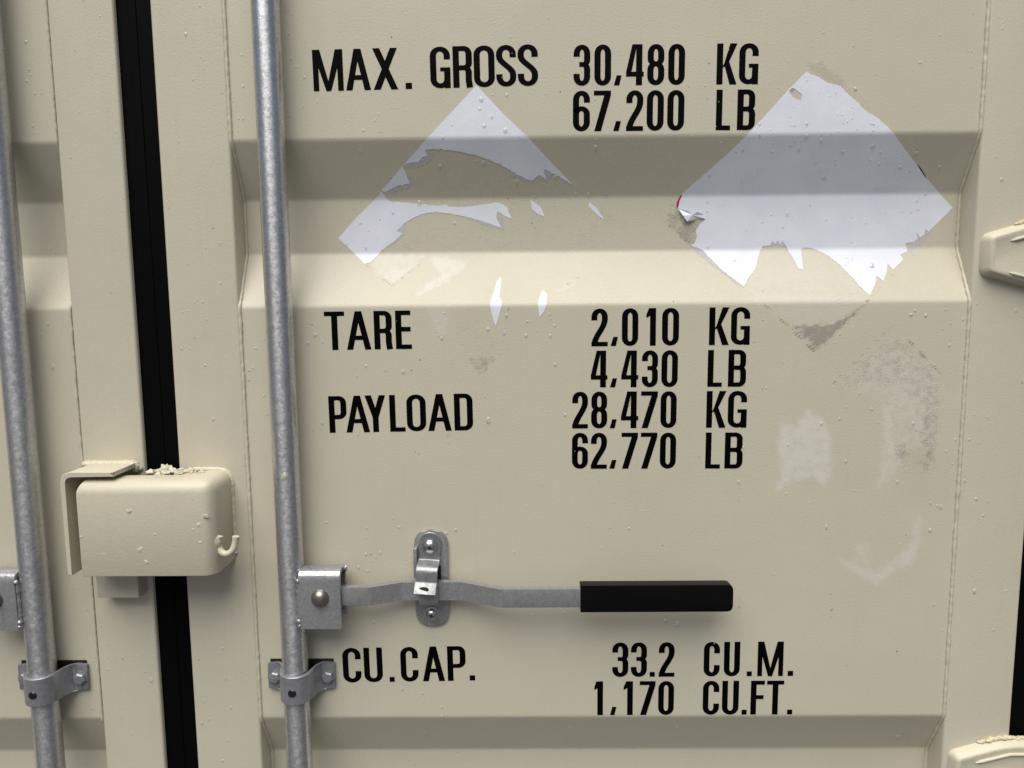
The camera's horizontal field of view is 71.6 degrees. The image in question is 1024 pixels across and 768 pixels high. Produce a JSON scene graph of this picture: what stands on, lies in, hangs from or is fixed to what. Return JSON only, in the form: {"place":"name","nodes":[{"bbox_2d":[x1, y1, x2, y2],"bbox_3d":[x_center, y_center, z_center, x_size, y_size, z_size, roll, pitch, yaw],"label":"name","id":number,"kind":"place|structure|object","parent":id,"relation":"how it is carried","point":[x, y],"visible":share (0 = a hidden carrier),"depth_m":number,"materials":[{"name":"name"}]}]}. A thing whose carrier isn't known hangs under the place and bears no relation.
{"place":"outdoors","nodes":[
{"label":"outdoors","id":0,"kind":"place"},
{"bbox_2d":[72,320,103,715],"bbox_3d":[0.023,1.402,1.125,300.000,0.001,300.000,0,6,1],"label":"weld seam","id":1,"kind":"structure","parent":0,"point":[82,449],"depth_m":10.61,"materials":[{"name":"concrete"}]},
{"bbox_3d":[0.805,-0.001,1.013,0.104,2.600,0.132,0,6,1],"label":"corner post","id":2,"kind":"object","parent":1,"relation":"on","visible":0},
{"bbox_2d":[136,0,1023,767],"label":"container door","id":3,"kind":"structure","parent":2,"relation":"attached to","point":[816,462],"depth_m":0.97,"materials":[{"name":"beige paint"}]},
{"bbox_2d":[76,464,239,575],"bbox_3d":[-0.463,0.181,0.958,0.203,0.136,0.072,0,6,1],"label":"lock box","id":4,"kind":"object","parent":3,"relation":"attached to","point":[166,520],"visible":1,"depth_m":0.93,"materials":[{"name":"beige paint"}]},
{"bbox_2d":[268,658,335,705],"bbox_3d":[-0.299,0.415,0.991,0.096,0.043,0.050,0,6,1],"label":"rod clamp","id":5,"kind":"object","parent":3,"relation":"attached to","point":[315,679],"visible":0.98,"depth_m":0.99,"materials":[{"name":"metal"}]},
{"bbox_2d":[413,529,448,625],"bbox_3d":[-0.113,0.274,0.977,0.047,0.139,0.042,0,6,1],"label":"handle catch","id":6,"kind":"object","parent":3,"relation":"attached to","point":[430,559],"visible":1,"depth_m":0.98,"materials":[{"name":"metal"}]},
{"bbox_2d":[338,85,603,324],"bbox_3d":[-0.057,-0.234,0.958,0.367,0.312,0.036,0,6,1],"label":"placard","id":7,"kind":"object","parent":3,"relation":"attached to","point":[477,121],"visible":1,"depth_m":0.95,"materials":[{"name":"white paper"}]},
{"bbox_2d":[250,0,732,767],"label":"locking rod","id":8,"kind":"object","parent":3,"relation":"attached to","point":[318,596],"visible":0.98,"depth_m":0.95,"materials":[{"name":"metal"}]},
{"bbox_2d":[677,72,952,295],"bbox_3d":[0.413,-0.262,0.949,0.376,0.288,0.040,0,6,1],"label":"placard","id":9,"kind":"object","parent":3,"relation":"attached to","point":[834,173],"visible":1,"depth_m":0.97,"materials":[{"name":"white paper"}]},
{"bbox_2d":[947,735,1023,767],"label":"hinge","id":10,"kind":"object","parent":2,"relation":"attached to","point":[1003,751],"visible":1,"depth_m":1.00,"materials":[{"name":"beige paint"}]},
{"bbox_2d":[979,220,1023,287],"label":"hinge","id":11,"kind":"object","parent":2,"relation":"attached to","point":[1001,258],"visible":1,"depth_m":0.93,"materials":[{"name":"beige paint"}]},
{"bbox_3d":[-1.775,0.019,1.039,0.104,2.600,0.132,0,6,1],"label":"corner post","id":12,"kind":"object","parent":1,"relation":"on","visible":0},
{"bbox_2d":[0,0,185,767],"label":"container door","id":13,"kind":"structure","parent":12,"relation":"attached to","point":[82,193],"depth_m":0.97,"materials":[{"name":"beige paint"}]},
{"bbox_2d":[0,2,65,767],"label":"locking rod","id":14,"kind":"object","parent":13,"relation":"attached to","point":[25,598],"visible":0.99,"depth_m":0.95,"materials":[{"name":"metal"}]},
{"bbox_2d":[18,660,89,706],"bbox_3d":[-0.655,0.419,0.994,0.100,0.043,0.050,0,6,1],"label":"rod clamp","id":15,"kind":"object","parent":13,"relation":"attached to","point":[67,677],"visible":0.91,"depth_m":1.00,"materials":[{"name":"metal"}]},
{"bbox_2d":[60,460,142,574],"bbox_3d":[-0.552,0.178,0.964,0.085,0.142,0.070,0,6,1],"label":"cover plate","id":16,"kind":"object","parent":13,"relation":"attached to","point":[71,481],"visible":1,"depth_m":0.94,"materials":[{"name":"beige paint"}]},
{"bbox_2d":[96,576,146,597],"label":"stop block","id":17,"kind":"structure","parent":13,"relation":"attached to","point":[121,586],"depth_m":0.98,"materials":[{"name":"beige paint"}]}
]}

